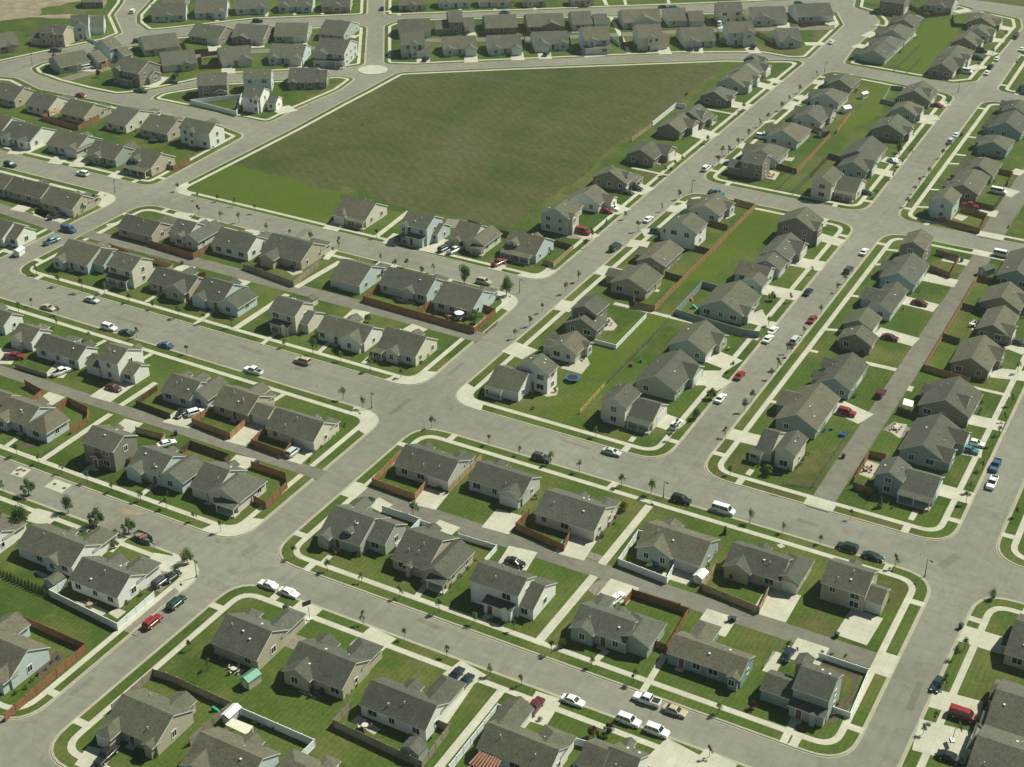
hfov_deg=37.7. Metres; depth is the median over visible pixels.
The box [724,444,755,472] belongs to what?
dry grass
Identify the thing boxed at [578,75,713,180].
dirt track
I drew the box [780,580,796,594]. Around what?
garage door
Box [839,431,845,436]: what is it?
paddling pool
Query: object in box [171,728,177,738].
window
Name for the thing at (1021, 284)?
window
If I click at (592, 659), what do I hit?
tree
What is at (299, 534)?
ramp
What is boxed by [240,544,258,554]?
road patch
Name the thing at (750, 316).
garage door
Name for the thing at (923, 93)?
house
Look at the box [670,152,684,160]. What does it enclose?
driveway
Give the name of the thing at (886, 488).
window
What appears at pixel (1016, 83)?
lawn
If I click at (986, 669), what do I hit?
lawn
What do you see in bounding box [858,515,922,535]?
dry grass
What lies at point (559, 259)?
fence
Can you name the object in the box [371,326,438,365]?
house
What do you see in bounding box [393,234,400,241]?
parked car
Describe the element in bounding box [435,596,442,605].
tree
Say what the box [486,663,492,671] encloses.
tree
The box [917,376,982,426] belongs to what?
house
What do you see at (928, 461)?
window
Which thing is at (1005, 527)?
kerb
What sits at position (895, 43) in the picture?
house
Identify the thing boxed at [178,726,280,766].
house
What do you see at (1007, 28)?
driveway
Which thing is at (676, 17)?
house
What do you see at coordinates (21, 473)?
concrete patch
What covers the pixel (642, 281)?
house
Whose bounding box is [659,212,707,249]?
house
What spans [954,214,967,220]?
patio
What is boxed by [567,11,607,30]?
house
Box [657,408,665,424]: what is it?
garage door
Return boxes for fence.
[3,615,86,720]
[15,363,47,377]
[24,379,42,399]
[41,112,99,129]
[49,579,154,629]
[56,396,88,433]
[100,61,110,68]
[109,243,128,252]
[110,668,167,708]
[135,385,170,418]
[135,426,165,441]
[149,239,210,258]
[149,256,173,268]
[165,672,231,745]
[167,157,189,169]
[181,440,229,462]
[182,38,208,53]
[189,266,205,276]
[190,93,241,115]
[191,406,246,438]
[200,51,221,68]
[241,707,315,753]
[243,264,257,273]
[248,260,319,286]
[250,460,287,508]
[251,426,293,457]
[332,700,449,766]
[363,284,495,333]
[372,447,426,499]
[382,505,419,546]
[418,299,430,312]
[420,519,429,525]
[448,453,481,493]
[448,703,500,766]
[458,533,496,559]
[468,219,508,236]
[478,32,509,35]
[515,508,570,550]
[523,31,567,35]
[543,244,573,267]
[552,238,572,248]
[573,738,585,766]
[580,382,604,412]
[595,313,646,348]
[608,318,668,382]
[610,36,620,46]
[618,529,674,583]
[621,32,636,48]
[624,588,680,607]
[631,122,651,141]
[632,589,688,651]
[633,198,754,310]
[652,103,685,125]
[665,271,682,280]
[675,280,759,337]
[692,245,709,252]
[702,562,770,613]
[709,220,727,229]
[718,30,726,42]
[756,31,773,43]
[763,641,780,666]
[776,163,796,173]
[783,429,850,487]
[796,126,830,173]
[799,20,824,26]
[811,153,840,176]
[819,652,869,717]
[836,111,850,133]
[852,481,872,494]
[854,450,885,481]
[882,85,903,105]
[894,45,919,70]
[897,406,918,418]
[909,3,950,17]
[923,274,978,382]
[929,248,959,277]
[939,206,987,233]
[942,333,959,343]
[952,14,966,26]
[961,195,1001,210]
[962,303,986,313]
[977,275,999,283]
[998,168,1012,185]
[1008,208,1020,227]
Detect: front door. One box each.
[16,424,24,434]
[68,263,74,271]
[91,458,98,470]
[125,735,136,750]
[149,475,158,487]
[156,285,163,294]
[204,493,211,505]
[211,302,217,311]
[230,411,237,422]
[332,336,338,346]
[332,539,340,551]
[407,238,413,246]
[483,605,493,618]
[529,381,534,392]
[596,636,606,650]
[674,658,684,672]
[791,709,802,723]
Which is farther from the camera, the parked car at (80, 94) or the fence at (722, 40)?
the fence at (722, 40)
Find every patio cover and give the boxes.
[50,109,62,120]
[225,718,252,733]
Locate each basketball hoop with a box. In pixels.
[302,600,312,620]
[949,721,963,742]
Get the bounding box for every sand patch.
[111,508,145,514]
[194,356,223,365]
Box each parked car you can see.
[40,303,55,311]
[43,236,60,244]
[75,92,86,97]
[84,295,99,303]
[105,383,122,391]
[118,329,134,336]
[156,439,176,447]
[157,341,173,348]
[164,569,181,583]
[166,80,177,83]
[174,407,189,418]
[243,365,263,375]
[257,579,279,590]
[277,586,299,598]
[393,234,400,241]
[448,666,464,678]
[459,672,474,689]
[499,10,509,13]
[504,556,526,567]
[560,693,585,707]
[600,207,613,213]
[602,446,621,456]
[611,205,619,210]
[612,591,625,605]
[619,188,633,194]
[629,185,642,190]
[643,216,653,222]
[662,703,687,717]
[714,393,726,403]
[733,370,745,379]
[762,334,773,343]
[767,326,778,334]
[779,646,795,662]
[803,288,813,295]
[807,315,817,323]
[859,248,868,255]
[861,189,872,194]
[861,550,884,561]
[881,333,898,341]
[886,157,899,163]
[911,299,928,306]
[930,675,944,693]
[931,102,943,107]
[936,749,963,764]
[952,132,959,137]
[964,444,979,454]
[968,438,985,447]
[1011,338,1023,346]
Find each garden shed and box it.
[13,245,24,256]
[43,571,64,588]
[221,703,240,723]
[239,668,261,689]
[305,293,318,305]
[400,736,428,759]
[693,568,708,584]
[817,127,829,137]
[840,105,851,113]
[859,91,868,98]
[978,264,995,276]
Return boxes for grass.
[187,165,339,222]
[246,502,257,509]
[304,95,317,103]
[481,314,502,333]
[548,384,602,416]
[562,314,673,381]
[638,173,656,185]
[661,207,767,297]
[709,463,724,477]
[712,439,729,457]
[720,208,779,260]
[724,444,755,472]
[729,476,806,501]
[758,45,809,55]
[788,447,834,489]
[788,617,840,635]
[812,30,828,41]
[841,85,893,131]
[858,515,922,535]
[876,576,908,610]
[894,15,968,70]
[909,575,926,590]
[979,0,1023,5]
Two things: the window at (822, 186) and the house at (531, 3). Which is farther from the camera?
the house at (531, 3)
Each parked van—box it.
[60,223,76,232]
[81,63,93,69]
[575,225,590,234]
[608,242,621,251]
[711,500,735,515]
[717,20,722,25]
[948,703,977,723]
[962,67,972,73]
[976,46,987,52]
[990,185,1006,194]
[993,248,1008,256]
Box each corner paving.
[97,191,114,207]
[173,553,197,591]
[176,182,191,195]
[200,518,264,536]
[352,406,377,434]
[384,371,436,383]
[456,383,482,409]
[497,291,516,310]
[517,270,556,278]
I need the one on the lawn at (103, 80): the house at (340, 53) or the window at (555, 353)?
the house at (340, 53)
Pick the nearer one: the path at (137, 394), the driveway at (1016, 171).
the path at (137, 394)
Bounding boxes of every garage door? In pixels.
[10,339,20,349]
[60,207,73,217]
[65,149,76,158]
[77,62,89,70]
[96,735,109,747]
[163,65,176,71]
[166,47,179,51]
[207,38,218,44]
[221,60,234,67]
[250,39,263,44]
[252,415,267,425]
[289,60,300,65]
[293,37,306,42]
[294,438,313,450]
[314,60,325,65]
[334,216,343,224]
[417,51,429,57]
[426,476,447,490]
[464,27,473,31]
[466,50,476,56]
[500,495,516,508]
[512,49,520,55]
[536,46,548,52]
[570,525,593,541]
[586,49,598,54]
[626,181,632,188]
[655,44,661,49]
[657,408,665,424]
[668,150,674,161]
[675,559,699,573]
[686,43,697,48]
[692,21,703,26]
[692,125,697,134]
[694,370,701,384]
[705,349,712,361]
[743,40,753,46]
[747,310,753,323]
[775,19,786,24]
[779,267,784,277]
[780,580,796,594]
[800,247,806,260]
[816,234,821,246]
[821,16,832,21]
[825,410,832,423]
[856,375,862,387]
[864,601,879,614]
[871,165,876,176]
[935,481,942,499]
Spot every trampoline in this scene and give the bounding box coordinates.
[149,137,158,142]
[565,374,579,383]
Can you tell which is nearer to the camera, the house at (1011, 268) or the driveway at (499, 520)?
the driveway at (499, 520)
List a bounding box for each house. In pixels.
[0,31,19,53]
[0,82,34,107]
[0,114,23,133]
[0,120,55,149]
[0,174,12,196]
[0,218,36,246]
[0,303,23,334]
[0,389,20,406]
[0,396,69,442]
[0,513,26,552]
[0,611,50,694]
[4,176,60,205]
[8,323,51,350]
[15,523,118,575]
[24,91,76,116]
[29,24,74,46]
[34,333,98,369]
[40,187,100,217]
[46,129,101,158]
[48,50,90,73]
[51,239,117,273]
[59,98,111,123]
[68,552,161,607]
[70,14,105,40]
[81,424,137,471]
[82,0,106,7]
[84,343,149,384]
[86,140,140,166]
[87,36,132,67]
[93,688,196,759]
[103,251,153,290]
[104,106,160,132]
[111,56,160,86]
[116,214,177,243]
[121,148,175,178]
[124,445,203,492]
[137,32,179,55]
[139,114,183,141]
[147,266,203,302]
[151,3,187,21]
[159,49,196,71]
[160,370,229,408]
[161,0,189,5]
[168,218,224,249]
[178,117,224,148]
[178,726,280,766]
[188,23,233,44]
[189,460,267,517]
[190,276,257,316]
[194,0,229,18]
[197,72,228,98]
[210,227,271,260]
[211,606,306,669]
[212,382,280,425]
[216,45,252,67]
[230,23,274,44]
[234,0,267,14]
[241,86,281,113]
[243,69,273,91]
[258,233,331,269]
[265,407,340,450]
[267,43,310,65]
[268,295,324,336]
[273,22,311,42]
[275,748,340,766]
[277,0,314,12]
[281,633,383,699]
[287,67,328,89]
[312,37,357,68]
[315,496,407,555]
[316,313,382,353]
[318,19,359,38]
[321,0,352,12]
[329,258,391,293]
[332,196,386,229]
[358,674,466,740]
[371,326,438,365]
[378,266,449,303]
[390,523,474,594]
[393,441,475,490]
[397,18,430,38]
[398,0,425,11]
[399,31,430,58]
[399,210,450,247]
[432,281,498,317]
[434,10,474,34]
[438,0,469,8]
[441,35,477,56]
[450,220,501,256]
[467,459,541,508]
[469,560,557,621]
[476,696,576,766]
[478,0,512,7]
[482,14,517,34]
[484,353,558,401]
[485,34,522,55]
[500,230,554,265]
[521,0,546,7]
[523,13,564,31]
[530,30,568,52]
[534,488,620,541]
[540,197,583,234]
[542,330,592,363]
[564,293,609,339]
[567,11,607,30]
[567,184,617,212]
[568,593,667,657]
[569,0,593,6]
[576,737,650,766]
[578,26,610,54]
[592,166,643,189]
[599,382,668,434]
[605,263,662,299]
[617,8,661,28]
[626,140,676,166]
[632,24,667,51]
[634,349,704,400]
[634,518,719,573]
[635,239,683,274]
[656,112,699,139]
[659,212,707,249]
[662,7,704,26]
[666,619,755,690]
[668,320,728,362]
[676,26,715,48]
[676,103,716,128]
[686,192,735,222]
[698,280,761,324]
[700,86,737,107]
[714,1,742,23]
[716,70,752,93]
[722,21,755,46]
[722,541,814,594]
[724,65,760,86]
[727,151,770,179]
[734,260,775,294]
[738,59,771,78]
[741,143,789,168]
[743,6,787,26]
[743,53,768,62]
[748,428,808,470]
[753,252,787,278]
[759,232,807,267]
[759,652,843,727]
[764,122,811,148]
[771,28,802,48]
[774,382,840,439]
[776,206,823,246]
[788,3,833,22]
[791,105,836,128]
[808,88,849,110]
[810,166,866,202]
[811,352,868,399]
[820,558,890,614]
[824,73,861,93]
[836,135,887,179]
[837,307,881,354]
[854,41,894,64]
[860,282,908,321]
[868,35,904,54]
[870,114,913,142]
[873,456,944,511]
[875,24,915,45]
[879,0,909,15]
[879,252,929,293]
[888,100,924,122]
[890,14,921,28]
[896,80,938,108]
[897,413,971,471]
[899,229,933,260]
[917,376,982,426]
[923,0,958,13]
[927,52,966,78]
[928,186,961,219]
[936,45,973,66]
[942,174,985,200]
[949,334,1006,379]
[950,31,983,52]
[951,168,990,189]
[957,156,1002,183]
[965,24,996,42]
[966,12,1002,30]
[966,722,1023,766]
[974,135,1015,158]
[975,305,1018,344]
[978,281,1023,315]
[979,679,1023,736]
[983,109,1023,140]
[995,248,1023,289]
[998,99,1023,114]
[1001,613,1023,669]
[1020,81,1023,91]
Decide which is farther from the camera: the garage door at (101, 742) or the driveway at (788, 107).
the driveway at (788, 107)
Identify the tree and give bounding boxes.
[9,502,28,523]
[19,478,34,495]
[60,495,73,511]
[78,277,83,288]
[87,507,104,526]
[91,519,97,527]
[110,538,119,547]
[120,517,135,533]
[179,547,193,562]
[309,337,317,353]
[324,558,329,571]
[338,386,345,398]
[360,395,365,407]
[364,314,371,321]
[409,500,419,515]
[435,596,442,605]
[459,263,470,283]
[468,309,481,323]
[472,612,477,619]
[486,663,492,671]
[500,275,514,294]
[548,451,554,463]
[548,640,554,653]
[558,638,566,647]
[588,725,598,737]
[589,655,595,666]
[603,723,614,733]
[619,473,625,486]
[620,500,628,510]
[631,667,638,683]
[648,478,655,494]
[672,418,679,431]
[692,408,700,418]
[707,388,715,398]
[716,701,722,710]
[742,398,747,409]
[748,700,757,708]
[749,508,754,522]
[763,465,772,474]
[768,291,776,300]
[877,496,882,507]
[894,553,899,563]
[941,673,949,686]
[953,645,959,654]
[962,636,968,647]
[989,587,996,598]
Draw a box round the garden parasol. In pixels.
[454,310,463,320]
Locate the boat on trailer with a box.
[133,530,155,544]
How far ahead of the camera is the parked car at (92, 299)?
385.82 m
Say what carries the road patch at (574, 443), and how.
on the road
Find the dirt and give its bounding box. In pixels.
[0,0,92,20]
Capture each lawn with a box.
[0,0,123,61]
[0,77,241,183]
[0,167,100,256]
[0,298,363,528]
[0,490,179,716]
[21,206,506,378]
[32,26,365,93]
[53,586,743,766]
[137,0,366,29]
[153,76,352,121]
[187,59,801,274]
[282,430,926,753]
[384,10,842,64]
[385,0,784,14]
[468,194,850,455]
[706,72,951,208]
[708,235,1023,537]
[845,0,1020,82]
[901,102,1023,243]
[902,599,1023,766]
[999,53,1023,95]
[1000,488,1023,565]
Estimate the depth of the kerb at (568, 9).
616.97 m
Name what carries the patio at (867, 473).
on the lawn at (910, 321)
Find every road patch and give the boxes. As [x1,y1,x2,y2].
[68,676,94,695]
[115,317,143,326]
[239,345,264,354]
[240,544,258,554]
[294,229,310,237]
[389,398,411,413]
[417,617,440,629]
[445,362,464,376]
[559,438,590,449]
[796,517,819,527]
[906,681,923,710]
[937,553,960,568]
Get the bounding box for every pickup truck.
[3,351,25,359]
[47,212,64,219]
[50,366,72,376]
[93,743,120,766]
[133,87,147,92]
[447,245,462,253]
[491,258,507,266]
[529,696,544,716]
[632,691,661,707]
[708,189,724,195]
[961,201,978,208]
[985,474,998,489]
[989,457,1001,472]
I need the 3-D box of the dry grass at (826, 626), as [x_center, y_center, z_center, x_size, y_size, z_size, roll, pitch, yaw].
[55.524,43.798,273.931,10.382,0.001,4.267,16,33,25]
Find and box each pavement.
[0,0,119,60]
[0,79,234,181]
[0,170,105,252]
[0,305,365,528]
[0,496,186,709]
[30,209,506,378]
[36,27,362,92]
[67,593,658,766]
[140,0,362,28]
[157,77,348,119]
[183,60,796,274]
[293,435,915,744]
[388,0,763,13]
[388,11,838,62]
[468,197,842,450]
[713,74,945,205]
[718,238,1023,531]
[851,0,1015,80]
[908,104,1023,240]
[916,606,1023,766]
[1005,61,1023,93]
[1011,515,1023,559]
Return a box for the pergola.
[468,750,501,766]
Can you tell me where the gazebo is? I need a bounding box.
[902,398,913,410]
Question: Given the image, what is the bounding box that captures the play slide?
[211,706,219,711]
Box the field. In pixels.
[232,62,727,227]
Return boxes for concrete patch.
[11,466,30,476]
[44,479,70,492]
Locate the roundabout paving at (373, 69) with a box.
[358,65,387,74]
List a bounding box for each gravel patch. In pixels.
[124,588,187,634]
[144,571,168,591]
[285,634,306,648]
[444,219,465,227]
[567,234,581,238]
[586,552,602,560]
[588,579,607,594]
[883,421,909,437]
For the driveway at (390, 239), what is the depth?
418.34 m
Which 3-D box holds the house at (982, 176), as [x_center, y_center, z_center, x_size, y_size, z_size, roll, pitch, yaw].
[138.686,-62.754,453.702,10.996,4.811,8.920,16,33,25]
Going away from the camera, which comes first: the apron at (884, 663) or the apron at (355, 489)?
the apron at (884, 663)
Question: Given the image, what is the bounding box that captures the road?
[0,0,1023,766]
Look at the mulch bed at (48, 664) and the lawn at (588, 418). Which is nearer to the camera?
the mulch bed at (48, 664)
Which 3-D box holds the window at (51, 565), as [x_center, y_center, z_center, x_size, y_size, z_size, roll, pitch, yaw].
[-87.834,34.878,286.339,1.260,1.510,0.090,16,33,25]
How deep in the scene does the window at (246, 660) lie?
262.83 m
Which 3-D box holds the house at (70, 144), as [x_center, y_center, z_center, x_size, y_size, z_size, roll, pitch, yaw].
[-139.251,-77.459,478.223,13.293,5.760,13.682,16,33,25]
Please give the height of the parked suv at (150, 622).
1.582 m
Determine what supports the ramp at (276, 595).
on the lawn at (272, 695)
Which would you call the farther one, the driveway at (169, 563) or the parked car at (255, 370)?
the parked car at (255, 370)
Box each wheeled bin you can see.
[834,631,839,637]
[959,622,963,628]
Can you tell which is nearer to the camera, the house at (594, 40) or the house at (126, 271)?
the house at (126, 271)
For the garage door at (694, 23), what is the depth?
594.17 m
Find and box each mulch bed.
[20,443,34,447]
[35,651,64,680]
[556,642,566,648]
[595,512,622,540]
[705,543,722,568]
[820,662,859,706]
[827,697,845,722]
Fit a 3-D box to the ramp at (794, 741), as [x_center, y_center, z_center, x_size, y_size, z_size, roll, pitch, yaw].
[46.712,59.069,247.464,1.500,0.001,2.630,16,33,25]
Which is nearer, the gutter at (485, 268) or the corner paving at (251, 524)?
the corner paving at (251, 524)
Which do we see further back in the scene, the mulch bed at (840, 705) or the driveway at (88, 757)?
the mulch bed at (840, 705)
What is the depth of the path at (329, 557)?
290.95 m
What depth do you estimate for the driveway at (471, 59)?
558.76 m
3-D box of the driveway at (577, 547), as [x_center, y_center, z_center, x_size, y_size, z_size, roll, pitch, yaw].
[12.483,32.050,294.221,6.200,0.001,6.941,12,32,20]
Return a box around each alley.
[0,203,61,232]
[0,365,326,478]
[62,66,110,80]
[81,230,485,341]
[196,54,216,58]
[250,46,315,52]
[356,487,876,667]
[426,38,485,41]
[521,30,675,40]
[713,26,835,31]
[806,249,992,511]
[915,8,983,18]
[980,168,1023,240]
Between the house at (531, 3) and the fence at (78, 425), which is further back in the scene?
the house at (531, 3)
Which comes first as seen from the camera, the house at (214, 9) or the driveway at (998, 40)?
the driveway at (998, 40)
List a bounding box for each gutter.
[0,89,243,185]
[0,166,115,258]
[0,297,378,537]
[0,488,198,719]
[1,1,124,62]
[18,205,517,385]
[30,27,367,94]
[49,584,751,766]
[135,5,367,30]
[151,79,354,122]
[175,63,803,279]
[278,429,930,757]
[382,11,844,65]
[383,0,796,15]
[455,193,852,457]
[704,73,954,210]
[704,234,1023,540]
[843,0,1022,83]
[897,597,1022,766]
[898,103,1020,244]
[996,480,1023,568]
[997,54,1022,96]
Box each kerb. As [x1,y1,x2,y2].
[0,0,124,62]
[0,76,242,184]
[0,166,114,257]
[0,297,377,536]
[0,489,197,718]
[20,205,516,384]
[31,26,366,94]
[50,585,748,766]
[136,0,367,30]
[152,75,353,121]
[176,59,803,278]
[279,429,929,756]
[383,9,843,64]
[384,0,793,15]
[461,193,851,457]
[705,72,953,209]
[706,234,1023,539]
[844,0,1022,83]
[899,101,1023,244]
[899,597,1023,766]
[997,483,1023,567]
[998,51,1023,96]
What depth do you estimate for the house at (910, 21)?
590.74 m
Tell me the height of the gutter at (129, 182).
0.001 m
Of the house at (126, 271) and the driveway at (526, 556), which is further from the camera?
the house at (126, 271)
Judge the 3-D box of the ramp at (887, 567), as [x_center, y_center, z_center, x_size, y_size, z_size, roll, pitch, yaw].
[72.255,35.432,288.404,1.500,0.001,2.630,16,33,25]
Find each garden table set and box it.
[83,599,96,608]
[228,663,239,674]
[309,687,321,697]
[358,719,371,730]
[863,464,872,471]
[891,423,901,431]
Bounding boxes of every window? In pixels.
[26,663,32,673]
[32,430,39,437]
[36,555,42,562]
[49,562,54,569]
[61,565,67,572]
[68,359,74,365]
[75,583,81,590]
[101,450,108,456]
[103,459,110,466]
[107,596,113,602]
[124,374,130,380]
[131,585,136,594]
[165,393,171,399]
[167,480,173,487]
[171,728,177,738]
[195,397,201,404]
[219,407,224,413]
[244,657,251,664]
[271,644,276,654]
[272,312,278,318]
[290,675,298,684]
[330,686,339,695]
[367,709,377,717]
[371,542,379,549]
[388,717,394,724]
[398,562,405,569]
[401,468,407,475]
[412,727,419,734]
[417,294,423,300]
[417,473,424,480]
[438,303,444,309]
[473,482,480,489]
[501,592,510,601]
[509,762,519,766]
[520,607,527,615]
[536,373,543,380]
[536,383,543,390]
[541,516,546,523]
[553,350,559,356]
[560,522,568,530]
[578,632,584,640]
[583,329,590,335]
[610,406,616,412]
[610,415,616,422]
[612,641,618,647]
[616,285,622,291]
[634,289,639,295]
[643,384,648,391]
[643,551,648,559]
[659,556,665,564]
[670,229,676,235]
[692,663,700,670]
[703,308,710,314]
[707,668,717,676]
[727,678,734,686]
[729,314,736,320]
[764,578,773,585]
[779,459,787,466]
[783,423,788,429]
[818,191,824,196]
[819,183,824,188]
[829,586,835,592]
[839,389,844,395]
[843,341,849,346]
[848,599,858,608]
[849,593,859,600]
[883,485,890,492]
[884,477,891,483]
[908,453,914,460]
[922,407,931,414]
[925,458,934,465]
[955,365,961,371]
[975,370,981,376]
[979,331,987,335]
[994,334,1001,340]
[995,150,1001,155]
[1011,657,1022,665]
[1018,281,1023,287]
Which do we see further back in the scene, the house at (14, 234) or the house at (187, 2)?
the house at (187, 2)
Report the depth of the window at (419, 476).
313.11 m
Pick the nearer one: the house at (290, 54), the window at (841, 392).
the window at (841, 392)
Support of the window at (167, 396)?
in the house at (187, 389)
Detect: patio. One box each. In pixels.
[31,208,51,217]
[33,208,49,218]
[33,570,48,578]
[75,601,107,615]
[109,608,125,618]
[223,665,244,674]
[287,269,301,274]
[298,690,316,698]
[351,715,380,733]
[393,296,414,304]
[540,387,557,396]
[561,357,589,373]
[604,317,617,330]
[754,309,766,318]
[765,170,779,179]
[859,460,878,477]
[890,423,906,437]
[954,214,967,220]
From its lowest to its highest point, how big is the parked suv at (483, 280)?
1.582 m
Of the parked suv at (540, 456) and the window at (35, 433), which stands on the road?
the parked suv at (540, 456)
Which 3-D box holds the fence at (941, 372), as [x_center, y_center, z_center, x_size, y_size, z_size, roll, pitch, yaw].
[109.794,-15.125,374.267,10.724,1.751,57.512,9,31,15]
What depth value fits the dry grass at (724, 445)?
326.08 m
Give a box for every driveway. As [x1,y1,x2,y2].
[0,348,22,363]
[8,147,24,153]
[10,205,30,211]
[27,508,59,523]
[43,392,64,404]
[46,216,69,221]
[47,155,68,163]
[47,362,72,377]
[68,157,89,166]
[75,746,107,766]
[79,67,97,70]
[90,380,134,401]
[106,171,127,178]
[108,535,126,551]
[119,419,142,432]
[142,77,168,87]
[150,553,180,571]
[163,407,192,427]
[172,212,193,219]
[174,264,195,270]
[197,218,218,222]
[207,44,220,50]
[221,67,235,73]
[224,422,263,445]
[229,455,255,469]
[237,278,250,285]
[244,229,263,235]
[251,45,263,47]
[273,105,297,114]
[277,445,313,463]
[292,600,322,624]
[320,249,337,259]
[323,220,346,231]
[343,309,369,317]
[349,627,396,650]
[372,498,392,511]
[375,261,397,267]
[382,233,400,245]
[403,324,426,331]
[410,488,447,509]
[417,58,429,62]
[419,239,451,254]
[436,520,459,534]
[443,660,485,685]
[463,30,476,37]
[464,55,477,62]
[482,509,521,533]
[487,264,506,270]
[498,546,537,569]
[502,342,536,358]
[510,53,524,59]
[529,691,561,725]
[538,53,551,58]
[554,300,576,311]
[555,534,595,559]
[574,232,599,240]
[580,51,604,56]
[594,265,622,275]
[598,579,638,603]
[613,204,630,214]
[627,239,649,247]
[629,184,654,194]
[640,228,658,235]
[648,738,698,766]
[656,414,687,432]
[657,47,671,53]
[662,567,693,585]
[667,205,688,213]
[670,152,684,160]
[671,203,686,213]
[686,129,720,140]
[689,748,737,766]
[690,48,703,52]
[696,371,723,384]
[700,608,736,636]
[704,377,731,390]
[706,352,742,369]
[726,429,760,445]
[732,101,752,109]
[736,142,745,148]
[744,46,760,52]
[749,316,776,327]
[752,587,800,622]
[757,82,776,89]
[762,285,801,300]
[767,78,783,83]
[777,23,789,27]
[782,104,794,109]
[786,101,800,104]
[790,258,824,269]
[790,638,828,665]
[793,95,807,102]
[796,259,824,270]
[804,42,824,44]
[812,80,823,84]
[821,234,845,245]
[825,21,839,25]
[834,400,873,423]
[837,609,882,644]
[851,44,866,47]
[861,31,874,37]
[875,168,895,176]
[875,327,919,345]
[881,157,904,165]
[902,296,938,311]
[912,719,970,763]
[915,120,935,124]
[921,115,939,119]
[922,273,957,286]
[928,690,982,719]
[939,101,950,107]
[939,484,974,503]
[942,257,969,265]
[954,8,970,12]
[956,446,982,457]
[957,625,1003,654]
[967,64,986,70]
[969,415,1004,430]
[979,50,998,55]
[979,208,998,216]
[989,38,1003,41]
[990,368,1023,380]
[1001,25,1014,30]
[1001,187,1019,196]
[1004,344,1023,354]
[1013,168,1023,175]
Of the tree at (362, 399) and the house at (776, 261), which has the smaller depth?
the tree at (362, 399)
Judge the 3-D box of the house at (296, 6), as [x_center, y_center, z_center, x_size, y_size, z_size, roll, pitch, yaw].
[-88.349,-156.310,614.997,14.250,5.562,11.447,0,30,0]
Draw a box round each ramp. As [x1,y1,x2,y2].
[48,689,61,697]
[72,717,87,726]
[208,602,222,609]
[270,591,280,600]
[293,531,306,537]
[302,563,314,571]
[396,442,406,446]
[447,433,457,439]
[621,445,630,451]
[668,438,679,443]
[712,451,724,456]
[734,478,744,484]
[788,736,800,747]
[848,723,864,733]
[882,563,893,571]
[900,525,910,533]
[910,599,924,606]
[948,517,961,523]
[966,615,981,623]
[1001,532,1014,538]
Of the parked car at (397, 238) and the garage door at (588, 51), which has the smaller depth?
the parked car at (397, 238)
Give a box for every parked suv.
[3,160,16,167]
[50,47,61,52]
[76,169,89,176]
[101,321,117,331]
[142,613,162,629]
[150,573,167,588]
[166,594,186,610]
[171,73,178,78]
[186,407,203,416]
[252,18,262,22]
[285,445,301,457]
[293,356,311,365]
[368,496,375,502]
[422,56,429,61]
[437,244,450,252]
[462,30,469,35]
[476,276,492,285]
[531,450,551,462]
[543,51,549,55]
[615,710,641,727]
[643,720,669,738]
[649,227,660,234]
[669,419,683,430]
[670,492,691,504]
[688,45,694,50]
[701,164,710,171]
[755,132,766,138]
[789,335,800,344]
[836,405,856,416]
[836,541,858,552]
[843,265,853,273]
[874,388,886,398]
[947,137,954,143]
[972,54,983,60]
[987,63,993,68]
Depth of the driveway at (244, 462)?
321.16 m
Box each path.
[3,437,19,447]
[25,144,45,152]
[37,413,112,461]
[79,463,93,475]
[96,286,111,295]
[97,222,118,233]
[118,382,157,405]
[136,486,151,496]
[145,294,158,301]
[193,311,213,324]
[232,293,288,329]
[260,333,276,344]
[274,393,285,400]
[294,261,339,287]
[316,342,330,353]
[320,555,332,564]
[361,355,372,363]
[373,211,406,237]
[413,583,428,598]
[434,688,505,766]
[443,685,472,722]
[479,617,488,622]
[532,574,597,644]
[590,649,609,664]
[598,505,651,564]
[606,481,618,489]
[609,17,630,52]
[614,302,682,320]
[632,167,666,175]
[639,654,667,691]
[681,318,758,339]
[708,109,736,114]
[745,469,753,474]
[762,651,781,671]
[779,717,796,743]
[822,328,842,331]
[866,361,896,370]
[907,386,913,391]
[908,510,917,520]
[914,206,928,207]
[974,386,1009,396]
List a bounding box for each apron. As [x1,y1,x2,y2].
[340,481,368,498]
[803,495,837,511]
[869,650,899,677]
[971,249,994,257]
[976,231,1004,240]
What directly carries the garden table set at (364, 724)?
on the patio at (359, 720)
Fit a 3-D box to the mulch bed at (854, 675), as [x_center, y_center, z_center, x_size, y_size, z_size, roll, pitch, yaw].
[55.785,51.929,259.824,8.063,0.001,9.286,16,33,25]

